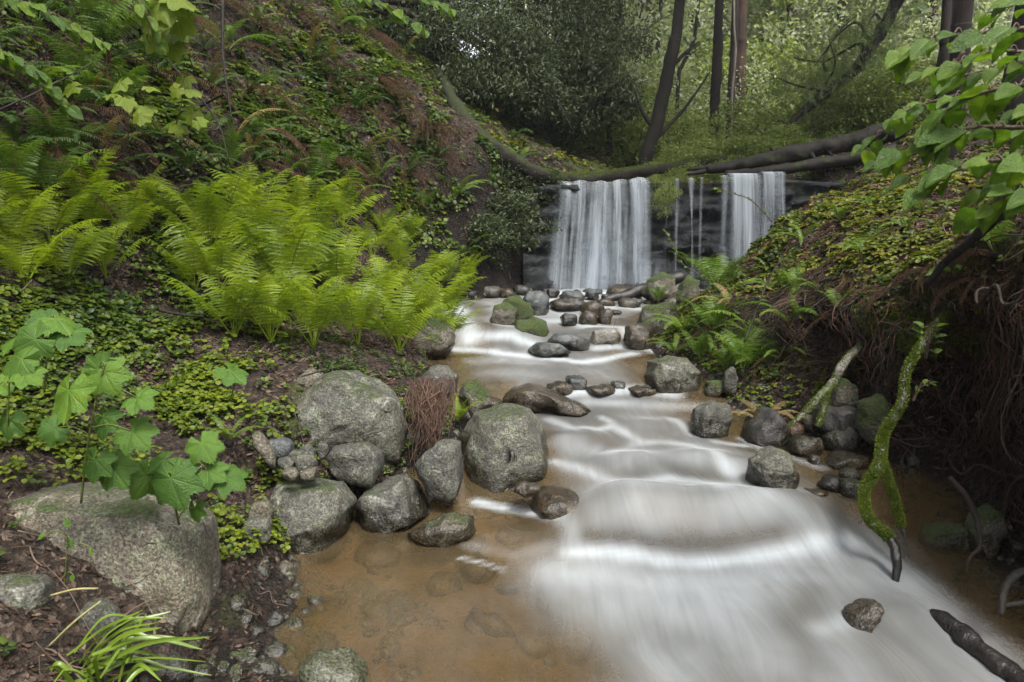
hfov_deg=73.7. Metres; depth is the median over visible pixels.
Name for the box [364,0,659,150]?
evergreen tree
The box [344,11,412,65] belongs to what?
sword fern
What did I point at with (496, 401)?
rock
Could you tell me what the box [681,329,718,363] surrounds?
lady fern
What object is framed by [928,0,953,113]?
slope tree
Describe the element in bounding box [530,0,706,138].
shrub
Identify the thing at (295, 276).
lady fern
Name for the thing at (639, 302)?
rock
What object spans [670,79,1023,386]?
leafy herbs
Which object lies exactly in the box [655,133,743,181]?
shrub
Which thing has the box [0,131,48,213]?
lady fern
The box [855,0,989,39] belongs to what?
broadleaf tree
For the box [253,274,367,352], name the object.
lady fern
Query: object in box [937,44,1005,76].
shrub
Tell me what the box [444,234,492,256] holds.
sword fern
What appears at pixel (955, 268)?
bank fern
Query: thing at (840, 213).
bank fern
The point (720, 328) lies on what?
shore fern
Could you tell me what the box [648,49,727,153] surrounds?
shrub
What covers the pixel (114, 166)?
sword fern
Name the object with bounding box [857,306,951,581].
bank root
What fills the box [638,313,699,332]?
shore fern
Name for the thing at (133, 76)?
slope fern
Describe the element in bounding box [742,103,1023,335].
wood sorrel
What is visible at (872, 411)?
rock
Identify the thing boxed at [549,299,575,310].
rock
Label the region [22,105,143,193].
sword fern
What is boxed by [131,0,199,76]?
maple sapling
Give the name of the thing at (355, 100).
sword fern
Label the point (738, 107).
shrub
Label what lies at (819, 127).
shrub
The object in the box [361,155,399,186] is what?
slope fern
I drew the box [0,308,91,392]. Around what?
thimbleberry
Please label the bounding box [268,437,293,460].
pebble
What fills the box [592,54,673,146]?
shrub
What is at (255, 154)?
sword fern
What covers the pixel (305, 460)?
pebble
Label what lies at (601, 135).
shrub
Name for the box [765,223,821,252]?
bank fern
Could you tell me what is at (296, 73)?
slope fern
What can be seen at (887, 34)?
shrub
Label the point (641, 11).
forest tree
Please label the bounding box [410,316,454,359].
rock
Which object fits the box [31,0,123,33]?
sword fern
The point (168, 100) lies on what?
slope fern
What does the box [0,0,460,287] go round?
slope plants
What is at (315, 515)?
boulder
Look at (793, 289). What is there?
shore fern
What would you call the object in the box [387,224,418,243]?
sword fern
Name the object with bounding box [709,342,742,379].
shore fern
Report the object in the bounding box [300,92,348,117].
sword fern
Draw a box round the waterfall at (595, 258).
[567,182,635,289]
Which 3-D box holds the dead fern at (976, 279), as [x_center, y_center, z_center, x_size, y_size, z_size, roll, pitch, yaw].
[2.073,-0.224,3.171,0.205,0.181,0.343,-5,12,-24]
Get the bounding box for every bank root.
[788,338,867,427]
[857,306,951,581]
[947,476,982,571]
[997,567,1023,614]
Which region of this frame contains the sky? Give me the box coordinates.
[429,0,1005,58]
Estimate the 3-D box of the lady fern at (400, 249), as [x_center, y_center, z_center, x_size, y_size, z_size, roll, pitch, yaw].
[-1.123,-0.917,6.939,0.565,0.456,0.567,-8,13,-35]
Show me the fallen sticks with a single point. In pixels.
(298, 424)
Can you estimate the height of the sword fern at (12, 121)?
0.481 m
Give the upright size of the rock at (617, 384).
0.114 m
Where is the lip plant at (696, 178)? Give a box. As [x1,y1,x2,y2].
[679,159,716,182]
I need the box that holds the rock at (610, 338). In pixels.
[590,328,620,349]
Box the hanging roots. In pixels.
[678,257,1023,519]
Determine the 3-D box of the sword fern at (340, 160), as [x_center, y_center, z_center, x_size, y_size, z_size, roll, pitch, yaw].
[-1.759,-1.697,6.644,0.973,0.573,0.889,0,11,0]
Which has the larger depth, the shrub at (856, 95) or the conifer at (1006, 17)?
the conifer at (1006, 17)
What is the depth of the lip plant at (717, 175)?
10.14 m
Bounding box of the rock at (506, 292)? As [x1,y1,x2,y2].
[499,288,515,297]
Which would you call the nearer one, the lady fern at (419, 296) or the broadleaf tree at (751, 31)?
the lady fern at (419, 296)
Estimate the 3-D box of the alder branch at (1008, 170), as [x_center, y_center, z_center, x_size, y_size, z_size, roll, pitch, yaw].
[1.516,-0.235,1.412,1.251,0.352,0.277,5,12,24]
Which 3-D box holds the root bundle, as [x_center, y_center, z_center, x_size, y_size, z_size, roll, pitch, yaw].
[-0.445,0.429,3.683,0.293,0.498,0.415,0,11,0]
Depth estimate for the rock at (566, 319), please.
6.72 m
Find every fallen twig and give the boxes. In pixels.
[0,63,91,110]
[158,309,203,316]
[167,59,228,160]
[199,93,225,107]
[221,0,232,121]
[302,358,399,376]
[488,160,502,202]
[554,97,572,129]
[743,246,788,342]
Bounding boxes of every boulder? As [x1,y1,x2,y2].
[4,481,221,632]
[268,478,356,563]
[296,370,407,464]
[355,474,430,542]
[457,403,549,516]
[644,355,700,401]
[690,400,732,439]
[745,445,799,488]
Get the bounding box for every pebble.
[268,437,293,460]
[277,456,294,468]
[281,467,298,481]
[288,449,303,465]
[294,451,318,471]
[299,443,316,454]
[299,467,318,481]
[317,441,328,460]
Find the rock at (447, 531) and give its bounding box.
[407,512,475,550]
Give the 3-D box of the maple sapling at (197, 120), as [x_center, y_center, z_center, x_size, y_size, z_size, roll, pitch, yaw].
[-2.013,-1.332,4.258,0.298,0.260,0.104,2,11,12]
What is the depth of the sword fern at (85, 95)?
4.13 m
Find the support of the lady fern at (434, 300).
on the ground
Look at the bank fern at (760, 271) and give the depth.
6.01 m
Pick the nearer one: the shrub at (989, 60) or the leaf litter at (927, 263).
the leaf litter at (927, 263)
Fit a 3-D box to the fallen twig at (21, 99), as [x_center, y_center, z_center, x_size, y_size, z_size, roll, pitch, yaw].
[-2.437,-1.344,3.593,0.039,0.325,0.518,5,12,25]
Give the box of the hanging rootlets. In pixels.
[682,213,1023,547]
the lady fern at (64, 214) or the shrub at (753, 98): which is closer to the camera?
the lady fern at (64, 214)
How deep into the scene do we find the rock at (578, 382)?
5.02 m
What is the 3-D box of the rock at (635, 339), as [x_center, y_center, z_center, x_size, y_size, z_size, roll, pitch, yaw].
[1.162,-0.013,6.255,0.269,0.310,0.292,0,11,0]
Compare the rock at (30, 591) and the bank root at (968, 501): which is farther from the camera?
the bank root at (968, 501)
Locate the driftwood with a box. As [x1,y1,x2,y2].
[929,609,1023,681]
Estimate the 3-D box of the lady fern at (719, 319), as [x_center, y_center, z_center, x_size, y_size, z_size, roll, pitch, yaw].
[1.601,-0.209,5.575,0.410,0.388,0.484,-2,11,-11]
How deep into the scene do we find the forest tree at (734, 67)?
13.95 m
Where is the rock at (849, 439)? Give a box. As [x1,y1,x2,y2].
[820,427,862,452]
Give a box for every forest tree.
[606,0,622,157]
[634,0,642,73]
[635,0,710,182]
[643,0,653,100]
[655,0,662,57]
[675,0,704,141]
[709,0,723,149]
[725,0,738,137]
[730,0,736,134]
[733,0,747,136]
[795,2,799,100]
[935,0,951,109]
[942,0,974,157]
[992,5,1023,144]
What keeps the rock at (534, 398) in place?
on the ground
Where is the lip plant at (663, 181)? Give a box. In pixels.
[650,172,671,182]
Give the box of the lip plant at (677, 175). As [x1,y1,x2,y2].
[660,165,694,181]
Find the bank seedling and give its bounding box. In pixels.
[37,517,92,587]
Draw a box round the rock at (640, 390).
[628,385,657,397]
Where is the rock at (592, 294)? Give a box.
[585,289,598,300]
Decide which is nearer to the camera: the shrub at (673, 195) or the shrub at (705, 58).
the shrub at (673, 195)
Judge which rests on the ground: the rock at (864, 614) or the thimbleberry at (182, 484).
the thimbleberry at (182, 484)
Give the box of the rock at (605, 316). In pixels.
[598,308,613,325]
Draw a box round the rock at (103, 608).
[76,598,123,639]
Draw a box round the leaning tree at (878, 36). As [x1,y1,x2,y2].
[734,0,923,137]
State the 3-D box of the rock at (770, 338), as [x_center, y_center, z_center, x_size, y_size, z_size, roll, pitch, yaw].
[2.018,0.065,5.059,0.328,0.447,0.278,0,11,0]
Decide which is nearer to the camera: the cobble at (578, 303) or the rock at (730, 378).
the rock at (730, 378)
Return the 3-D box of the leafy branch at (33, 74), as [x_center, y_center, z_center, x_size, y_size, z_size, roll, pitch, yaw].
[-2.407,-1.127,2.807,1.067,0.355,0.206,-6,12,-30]
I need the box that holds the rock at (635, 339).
[623,323,653,353]
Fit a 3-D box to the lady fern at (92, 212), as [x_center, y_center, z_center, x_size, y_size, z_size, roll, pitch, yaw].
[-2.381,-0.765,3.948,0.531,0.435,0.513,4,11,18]
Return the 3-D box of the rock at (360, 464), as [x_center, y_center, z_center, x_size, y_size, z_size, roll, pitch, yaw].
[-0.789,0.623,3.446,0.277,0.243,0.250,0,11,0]
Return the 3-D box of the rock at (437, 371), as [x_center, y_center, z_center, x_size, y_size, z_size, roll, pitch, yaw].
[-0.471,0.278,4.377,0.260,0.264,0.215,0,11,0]
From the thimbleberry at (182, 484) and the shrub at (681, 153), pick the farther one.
the shrub at (681, 153)
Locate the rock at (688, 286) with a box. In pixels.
[676,274,699,304]
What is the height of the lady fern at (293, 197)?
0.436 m
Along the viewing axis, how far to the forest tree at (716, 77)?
12.70 m
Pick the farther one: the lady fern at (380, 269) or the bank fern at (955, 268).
the lady fern at (380, 269)
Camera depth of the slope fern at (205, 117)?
4.98 m
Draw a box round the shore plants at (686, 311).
[655,181,906,408]
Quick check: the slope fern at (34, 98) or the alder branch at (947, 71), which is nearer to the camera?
the alder branch at (947, 71)
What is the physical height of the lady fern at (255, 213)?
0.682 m
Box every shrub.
[460,206,526,272]
[475,180,572,254]
[498,153,544,213]
[515,160,569,206]
[520,0,730,149]
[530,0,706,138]
[559,1,702,93]
[566,107,650,154]
[589,83,679,167]
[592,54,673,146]
[613,73,718,181]
[618,32,749,144]
[635,155,679,182]
[639,108,756,181]
[642,141,713,182]
[647,175,684,218]
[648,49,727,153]
[648,69,788,156]
[655,14,800,149]
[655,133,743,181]
[656,0,768,73]
[669,46,797,139]
[669,90,792,153]
[686,116,762,181]
[687,47,802,138]
[689,0,807,67]
[697,0,864,138]
[701,19,826,115]
[706,9,806,100]
[710,115,792,181]
[719,83,826,153]
[720,119,812,177]
[740,34,916,137]
[747,0,934,133]
[748,17,907,125]
[755,125,852,150]
[776,84,873,140]
[795,0,991,109]
[795,13,934,131]
[804,62,912,135]
[824,44,929,134]
[828,6,925,59]
[836,29,966,130]
[880,0,1013,102]
[891,0,1011,38]
[937,20,1006,82]
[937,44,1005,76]
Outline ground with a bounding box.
[0,0,1023,681]
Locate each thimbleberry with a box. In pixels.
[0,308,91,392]
[0,345,48,443]
[36,350,159,503]
[128,431,247,524]
[187,434,224,470]
[212,363,247,400]
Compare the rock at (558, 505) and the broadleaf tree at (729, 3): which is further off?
the broadleaf tree at (729, 3)
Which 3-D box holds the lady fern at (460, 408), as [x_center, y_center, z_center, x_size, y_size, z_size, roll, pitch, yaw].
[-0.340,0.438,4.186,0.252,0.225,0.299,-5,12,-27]
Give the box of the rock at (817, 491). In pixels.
[804,486,828,496]
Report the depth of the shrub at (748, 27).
20.46 m
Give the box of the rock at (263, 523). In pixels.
[242,515,272,545]
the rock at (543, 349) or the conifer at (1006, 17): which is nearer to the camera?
the rock at (543, 349)
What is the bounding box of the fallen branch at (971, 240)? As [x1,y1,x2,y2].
[923,212,1004,286]
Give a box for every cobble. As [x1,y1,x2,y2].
[558,296,584,311]
[596,298,615,305]
[606,284,641,298]
[617,297,639,307]
[643,299,656,303]
[661,292,676,305]
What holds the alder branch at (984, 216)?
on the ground
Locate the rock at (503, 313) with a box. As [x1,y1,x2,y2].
[489,302,516,332]
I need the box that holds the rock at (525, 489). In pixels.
[514,480,540,497]
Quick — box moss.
[278,77,1023,390]
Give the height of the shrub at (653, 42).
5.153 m
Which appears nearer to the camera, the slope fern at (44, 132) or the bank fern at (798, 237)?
the slope fern at (44, 132)
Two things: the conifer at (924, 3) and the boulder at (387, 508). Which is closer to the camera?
the boulder at (387, 508)
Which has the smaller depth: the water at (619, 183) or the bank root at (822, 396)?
the bank root at (822, 396)
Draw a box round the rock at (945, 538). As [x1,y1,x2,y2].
[917,521,970,554]
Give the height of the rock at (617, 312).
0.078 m
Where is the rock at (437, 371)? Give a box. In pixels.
[421,364,457,400]
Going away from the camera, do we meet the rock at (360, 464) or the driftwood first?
the driftwood
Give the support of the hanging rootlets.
attached to the ground
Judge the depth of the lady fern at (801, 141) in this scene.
11.05 m
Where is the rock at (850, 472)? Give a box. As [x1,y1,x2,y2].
[838,467,861,479]
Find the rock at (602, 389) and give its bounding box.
[586,383,615,396]
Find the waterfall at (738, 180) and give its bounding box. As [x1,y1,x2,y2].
[734,172,773,247]
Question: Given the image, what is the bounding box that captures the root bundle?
[402,375,456,466]
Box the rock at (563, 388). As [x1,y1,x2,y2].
[546,380,573,395]
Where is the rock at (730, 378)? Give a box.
[723,366,737,396]
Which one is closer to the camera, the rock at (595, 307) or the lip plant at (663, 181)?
the rock at (595, 307)
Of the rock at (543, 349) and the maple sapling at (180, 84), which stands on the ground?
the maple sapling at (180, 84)
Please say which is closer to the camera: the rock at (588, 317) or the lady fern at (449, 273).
the rock at (588, 317)
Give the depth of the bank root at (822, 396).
3.80 m
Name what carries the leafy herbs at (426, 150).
on the ground
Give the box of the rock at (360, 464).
[327,441,383,488]
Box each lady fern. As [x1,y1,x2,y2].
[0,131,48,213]
[0,144,21,169]
[0,170,89,248]
[0,182,64,254]
[0,190,37,213]
[0,219,106,291]
[0,222,128,286]
[1,142,108,205]
[30,170,136,237]
[38,146,120,207]
[52,211,150,284]
[77,189,163,246]
[112,156,173,211]
[132,177,218,222]
[135,232,231,295]
[139,165,265,249]
[148,202,283,297]
[158,258,292,342]
[180,168,311,248]
[206,266,327,346]
[207,161,278,217]
[218,198,349,288]
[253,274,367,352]
[255,257,343,325]
[273,175,348,219]
[274,177,357,250]
[283,220,382,299]
[316,274,385,349]
[321,166,385,231]
[325,269,414,328]
[333,215,403,258]
[351,283,456,355]
[355,254,435,299]
[368,203,405,235]
[377,229,421,268]
[398,209,424,246]
[399,265,455,334]
[403,312,461,359]
[404,272,447,291]
[412,290,457,318]
[420,248,471,293]
[423,252,467,282]
[431,272,476,319]
[433,298,485,331]
[440,393,483,428]
[453,256,483,303]
[458,247,487,286]
[645,284,667,303]
[670,251,723,266]
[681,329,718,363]
[685,254,748,294]
[688,293,744,337]
[712,326,780,376]
[773,134,808,147]
[804,131,830,141]
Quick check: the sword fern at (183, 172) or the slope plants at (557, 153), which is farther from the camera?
the slope plants at (557, 153)
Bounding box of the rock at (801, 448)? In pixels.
[786,434,823,462]
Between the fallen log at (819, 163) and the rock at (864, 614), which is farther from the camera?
the fallen log at (819, 163)
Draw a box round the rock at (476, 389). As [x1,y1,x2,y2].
[458,379,491,416]
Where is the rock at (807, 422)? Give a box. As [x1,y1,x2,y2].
[801,414,817,432]
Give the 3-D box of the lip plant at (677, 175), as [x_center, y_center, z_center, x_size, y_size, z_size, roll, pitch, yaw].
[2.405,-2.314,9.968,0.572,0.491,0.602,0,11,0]
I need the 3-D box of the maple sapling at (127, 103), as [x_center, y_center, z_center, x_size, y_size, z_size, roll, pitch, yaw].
[-2.295,-1.315,3.883,0.565,0.372,0.222,0,11,0]
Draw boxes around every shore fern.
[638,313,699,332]
[648,334,697,355]
[670,295,717,317]
[680,332,738,356]
[688,311,748,342]
[691,283,772,312]
[698,325,756,361]
[701,310,772,337]
[707,264,744,293]
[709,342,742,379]
[713,338,778,389]
[731,399,798,418]
[735,284,826,329]
[740,274,785,293]
[744,339,805,368]
[762,264,823,298]
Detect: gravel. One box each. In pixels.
[163,293,1023,681]
[353,313,907,681]
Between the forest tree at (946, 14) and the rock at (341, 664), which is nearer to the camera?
the rock at (341, 664)
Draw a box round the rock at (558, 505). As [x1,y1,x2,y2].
[522,484,584,529]
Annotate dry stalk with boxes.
[47,601,100,647]
[50,587,97,595]
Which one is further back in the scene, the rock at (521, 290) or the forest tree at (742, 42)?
the forest tree at (742, 42)
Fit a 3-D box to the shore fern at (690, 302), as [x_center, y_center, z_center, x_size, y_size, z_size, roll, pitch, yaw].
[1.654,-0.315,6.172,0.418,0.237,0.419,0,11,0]
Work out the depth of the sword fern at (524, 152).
9.35 m
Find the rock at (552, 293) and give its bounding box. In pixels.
[546,288,559,297]
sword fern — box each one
[0,26,55,44]
[0,97,42,158]
[0,134,89,182]
[1,110,104,196]
[2,16,111,80]
[10,50,87,104]
[18,68,156,134]
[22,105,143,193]
[24,64,173,137]
[24,114,144,181]
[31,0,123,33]
[50,115,176,216]
[64,19,188,93]
[81,123,178,173]
[101,0,182,58]
[110,39,236,105]
[146,1,229,47]
[146,142,245,176]
[174,171,263,203]
[186,44,252,121]
[187,411,265,447]
[190,33,247,65]
[204,0,278,50]
[216,70,309,116]
[216,108,310,170]
[218,128,311,189]
[238,0,300,58]
[241,24,292,71]
[252,87,313,134]
[278,0,338,45]
[279,21,359,90]
[283,124,329,164]
[290,170,339,192]
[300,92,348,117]
[311,0,378,48]
[317,37,392,95]
[320,137,385,196]
[321,82,396,132]
[330,160,381,212]
[333,118,377,147]
[342,133,395,178]
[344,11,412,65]
[349,57,422,110]
[370,127,419,166]
[371,92,431,126]
[386,33,436,68]
[386,151,442,195]
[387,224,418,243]
[399,108,472,162]
[417,134,469,185]
[434,173,490,198]
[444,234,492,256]
[477,106,511,128]
[504,144,546,174]
[505,128,531,151]
[566,138,606,165]
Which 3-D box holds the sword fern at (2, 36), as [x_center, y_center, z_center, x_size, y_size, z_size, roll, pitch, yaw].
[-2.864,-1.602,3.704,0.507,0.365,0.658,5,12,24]
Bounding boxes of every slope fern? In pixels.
[0,65,115,126]
[0,125,119,221]
[16,102,109,162]
[37,33,116,90]
[56,0,139,55]
[81,54,151,114]
[107,11,220,75]
[127,119,214,161]
[145,97,202,111]
[164,107,223,143]
[191,128,259,175]
[192,13,280,57]
[232,111,312,161]
[245,62,315,100]
[262,97,338,143]
[284,135,342,189]
[284,150,318,186]
[323,41,356,57]
[338,173,393,220]
[353,190,383,220]
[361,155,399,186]
[366,83,402,102]
[387,187,430,213]
[410,188,439,214]
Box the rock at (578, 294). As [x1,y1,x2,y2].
[559,290,584,300]
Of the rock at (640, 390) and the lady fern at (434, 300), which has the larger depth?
the lady fern at (434, 300)
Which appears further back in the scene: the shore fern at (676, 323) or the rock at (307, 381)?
the shore fern at (676, 323)
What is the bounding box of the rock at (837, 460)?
[821,450,867,470]
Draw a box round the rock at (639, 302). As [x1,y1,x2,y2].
[631,298,642,306]
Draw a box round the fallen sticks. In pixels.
[0,0,1023,681]
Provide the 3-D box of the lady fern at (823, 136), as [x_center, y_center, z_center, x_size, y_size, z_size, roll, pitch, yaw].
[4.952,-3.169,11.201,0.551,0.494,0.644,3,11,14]
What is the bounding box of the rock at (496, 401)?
[488,396,502,407]
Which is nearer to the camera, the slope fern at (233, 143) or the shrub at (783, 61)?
the slope fern at (233, 143)
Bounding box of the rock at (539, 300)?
[523,290,548,315]
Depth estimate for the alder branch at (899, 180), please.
1.98 m
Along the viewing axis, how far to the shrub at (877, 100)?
11.07 m
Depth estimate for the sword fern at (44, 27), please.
4.28 m
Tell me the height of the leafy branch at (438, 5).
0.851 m
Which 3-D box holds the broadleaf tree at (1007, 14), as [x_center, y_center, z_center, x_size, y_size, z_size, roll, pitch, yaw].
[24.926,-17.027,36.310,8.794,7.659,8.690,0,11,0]
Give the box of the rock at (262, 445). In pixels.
[252,431,277,471]
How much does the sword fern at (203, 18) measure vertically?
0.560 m
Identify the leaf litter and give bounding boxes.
[694,143,1023,474]
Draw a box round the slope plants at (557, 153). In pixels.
[343,0,1000,182]
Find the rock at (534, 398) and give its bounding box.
[502,383,590,416]
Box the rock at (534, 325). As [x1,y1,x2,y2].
[514,316,548,336]
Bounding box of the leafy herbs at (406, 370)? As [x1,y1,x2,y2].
[157,317,459,553]
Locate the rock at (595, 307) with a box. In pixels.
[580,301,604,316]
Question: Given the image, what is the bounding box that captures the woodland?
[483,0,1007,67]
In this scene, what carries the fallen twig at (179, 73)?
on the ground
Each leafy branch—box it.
[0,0,110,53]
[0,0,168,53]
[0,47,83,119]
[271,0,455,50]
[354,0,429,38]
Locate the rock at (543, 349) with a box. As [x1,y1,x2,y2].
[528,342,570,357]
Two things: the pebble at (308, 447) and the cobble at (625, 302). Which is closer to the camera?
the pebble at (308, 447)
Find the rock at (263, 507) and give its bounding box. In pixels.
[248,499,274,517]
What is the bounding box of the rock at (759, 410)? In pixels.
[745,406,778,421]
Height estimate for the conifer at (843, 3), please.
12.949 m
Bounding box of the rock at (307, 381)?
[297,367,324,386]
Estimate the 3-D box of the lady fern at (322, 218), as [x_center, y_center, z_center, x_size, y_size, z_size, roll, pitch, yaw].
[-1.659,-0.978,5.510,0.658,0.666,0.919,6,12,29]
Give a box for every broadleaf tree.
[504,0,560,93]
[543,0,807,57]
[580,0,781,64]
[630,2,725,61]
[697,0,910,80]
[699,0,849,55]
[763,0,940,47]
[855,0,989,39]
[974,1,1009,63]
[999,6,1014,75]
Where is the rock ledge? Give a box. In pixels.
[523,179,842,290]
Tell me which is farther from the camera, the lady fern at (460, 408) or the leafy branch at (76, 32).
the lady fern at (460, 408)
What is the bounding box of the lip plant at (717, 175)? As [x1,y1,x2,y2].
[703,157,734,181]
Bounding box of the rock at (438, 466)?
[414,439,463,505]
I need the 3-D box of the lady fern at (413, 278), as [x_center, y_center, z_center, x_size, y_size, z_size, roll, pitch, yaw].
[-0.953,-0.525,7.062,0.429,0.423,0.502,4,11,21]
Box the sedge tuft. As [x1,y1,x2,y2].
[40,610,209,681]
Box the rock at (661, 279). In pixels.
[641,272,676,302]
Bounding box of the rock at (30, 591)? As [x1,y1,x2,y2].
[0,573,56,609]
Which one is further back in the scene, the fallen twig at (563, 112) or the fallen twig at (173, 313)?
the fallen twig at (563, 112)
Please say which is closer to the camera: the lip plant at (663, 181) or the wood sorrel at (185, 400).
the wood sorrel at (185, 400)
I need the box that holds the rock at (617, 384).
[610,380,625,388]
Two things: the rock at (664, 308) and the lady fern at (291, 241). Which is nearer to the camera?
the lady fern at (291, 241)
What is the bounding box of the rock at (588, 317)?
[578,311,598,324]
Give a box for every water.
[451,288,1005,681]
[530,182,798,184]
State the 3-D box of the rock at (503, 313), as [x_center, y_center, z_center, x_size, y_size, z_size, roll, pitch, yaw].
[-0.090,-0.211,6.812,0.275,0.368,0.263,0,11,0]
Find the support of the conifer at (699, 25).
on the ground
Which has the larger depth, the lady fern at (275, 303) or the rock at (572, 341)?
the rock at (572, 341)
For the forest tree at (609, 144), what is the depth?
12.49 m
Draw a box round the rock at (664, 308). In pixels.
[637,302,679,337]
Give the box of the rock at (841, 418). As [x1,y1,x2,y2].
[813,404,858,433]
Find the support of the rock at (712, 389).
on the ground
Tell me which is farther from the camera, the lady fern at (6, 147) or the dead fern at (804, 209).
the dead fern at (804, 209)
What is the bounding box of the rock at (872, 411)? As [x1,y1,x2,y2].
[855,393,890,445]
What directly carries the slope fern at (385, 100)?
on the ground
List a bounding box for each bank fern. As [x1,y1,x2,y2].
[745,257,769,277]
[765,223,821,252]
[786,294,815,333]
[791,278,829,307]
[800,288,858,341]
[814,238,876,273]
[818,204,847,234]
[844,195,888,214]
[879,216,932,236]
[888,200,952,224]
[915,256,979,317]
[922,218,1015,287]
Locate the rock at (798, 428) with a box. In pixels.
[788,423,804,436]
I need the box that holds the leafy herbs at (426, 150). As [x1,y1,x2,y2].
[0,0,539,656]
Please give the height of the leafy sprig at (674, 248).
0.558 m
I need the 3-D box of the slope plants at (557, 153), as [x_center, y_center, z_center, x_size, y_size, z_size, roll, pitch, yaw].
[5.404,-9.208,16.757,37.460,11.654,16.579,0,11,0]
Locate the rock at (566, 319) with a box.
[560,313,576,325]
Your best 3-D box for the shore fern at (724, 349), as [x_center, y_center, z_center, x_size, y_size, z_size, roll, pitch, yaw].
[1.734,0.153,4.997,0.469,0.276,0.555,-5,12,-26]
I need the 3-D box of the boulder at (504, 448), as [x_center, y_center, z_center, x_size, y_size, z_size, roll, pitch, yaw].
[-0.065,0.680,3.837,0.564,0.630,0.540,0,11,0]
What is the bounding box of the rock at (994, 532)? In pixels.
[963,503,1008,560]
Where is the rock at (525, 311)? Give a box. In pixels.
[502,295,533,321]
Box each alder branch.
[850,50,965,164]
[862,120,1023,178]
[882,85,1023,132]
[885,22,1023,83]
[889,148,1023,190]
[902,152,1023,211]
[905,44,1023,88]
[912,79,1023,162]
[931,103,1023,167]
[935,60,1023,95]
[952,183,1023,234]
[960,179,1023,208]
[973,0,1023,30]
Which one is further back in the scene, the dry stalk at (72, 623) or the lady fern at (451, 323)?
the lady fern at (451, 323)
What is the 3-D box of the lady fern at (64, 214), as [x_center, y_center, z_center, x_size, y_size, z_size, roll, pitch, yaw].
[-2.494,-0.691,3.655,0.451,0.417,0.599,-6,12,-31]
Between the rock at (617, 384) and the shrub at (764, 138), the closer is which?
the rock at (617, 384)
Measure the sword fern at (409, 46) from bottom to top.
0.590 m
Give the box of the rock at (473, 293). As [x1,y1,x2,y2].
[469,290,477,296]
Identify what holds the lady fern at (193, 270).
on the ground
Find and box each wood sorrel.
[0,228,304,561]
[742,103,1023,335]
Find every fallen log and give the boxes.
[422,42,727,184]
[603,271,685,300]
[687,122,906,175]
[725,143,896,176]
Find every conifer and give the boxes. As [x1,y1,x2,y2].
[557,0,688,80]
[662,0,763,83]
[724,0,831,58]
[728,7,802,58]
[767,0,901,64]
[801,1,941,50]
[856,0,941,95]
[973,0,1011,26]
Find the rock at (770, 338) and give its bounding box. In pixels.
[761,327,783,349]
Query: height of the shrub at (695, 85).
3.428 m
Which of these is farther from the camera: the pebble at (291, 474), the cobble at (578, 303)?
the cobble at (578, 303)
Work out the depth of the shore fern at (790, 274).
5.06 m
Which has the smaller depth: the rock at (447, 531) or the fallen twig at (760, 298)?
the rock at (447, 531)
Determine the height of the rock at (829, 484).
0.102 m
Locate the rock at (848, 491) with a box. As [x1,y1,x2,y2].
[836,478,860,503]
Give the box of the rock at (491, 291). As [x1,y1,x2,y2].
[484,286,500,297]
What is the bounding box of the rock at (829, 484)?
[816,474,839,494]
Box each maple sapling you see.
[62,77,160,144]
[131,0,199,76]
[168,106,208,148]
[169,73,203,123]
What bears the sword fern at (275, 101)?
on the ground
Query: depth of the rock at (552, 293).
8.39 m
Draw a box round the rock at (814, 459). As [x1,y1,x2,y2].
[808,454,821,465]
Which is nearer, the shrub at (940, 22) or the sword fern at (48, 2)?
the sword fern at (48, 2)
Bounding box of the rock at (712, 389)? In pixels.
[701,380,725,399]
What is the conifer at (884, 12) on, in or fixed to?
on the ground
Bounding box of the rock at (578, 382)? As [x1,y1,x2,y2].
[565,375,586,389]
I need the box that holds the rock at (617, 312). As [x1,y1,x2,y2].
[612,310,621,314]
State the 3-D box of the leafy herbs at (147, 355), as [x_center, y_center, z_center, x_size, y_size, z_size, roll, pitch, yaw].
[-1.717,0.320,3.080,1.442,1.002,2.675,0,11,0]
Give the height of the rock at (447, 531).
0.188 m
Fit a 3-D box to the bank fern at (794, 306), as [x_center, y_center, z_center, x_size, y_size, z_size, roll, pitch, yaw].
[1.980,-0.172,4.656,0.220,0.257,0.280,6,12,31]
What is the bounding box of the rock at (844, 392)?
[829,377,858,407]
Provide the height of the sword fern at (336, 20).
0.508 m
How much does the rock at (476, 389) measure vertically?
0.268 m
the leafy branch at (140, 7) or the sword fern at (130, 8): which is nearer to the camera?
the leafy branch at (140, 7)
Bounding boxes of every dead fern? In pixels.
[741,253,759,269]
[755,241,769,252]
[770,260,793,269]
[789,253,813,269]
[790,268,826,296]
[793,205,816,217]
[824,277,862,301]
[846,285,883,314]
[881,267,929,298]
[923,272,986,311]
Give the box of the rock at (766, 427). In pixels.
[739,408,789,453]
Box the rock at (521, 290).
[513,285,529,295]
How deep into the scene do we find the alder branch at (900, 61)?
1.65 m
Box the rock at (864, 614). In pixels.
[842,598,884,632]
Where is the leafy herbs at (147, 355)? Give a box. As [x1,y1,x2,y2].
[0,287,294,526]
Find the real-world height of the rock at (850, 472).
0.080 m
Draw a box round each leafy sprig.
[662,229,712,281]
[713,187,771,221]
[911,321,949,358]
[912,379,937,400]
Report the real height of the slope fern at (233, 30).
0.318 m
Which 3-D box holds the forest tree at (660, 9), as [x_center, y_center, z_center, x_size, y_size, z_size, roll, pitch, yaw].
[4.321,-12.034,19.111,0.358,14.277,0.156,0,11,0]
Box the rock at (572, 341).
[547,333,589,350]
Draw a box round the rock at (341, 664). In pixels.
[299,647,370,681]

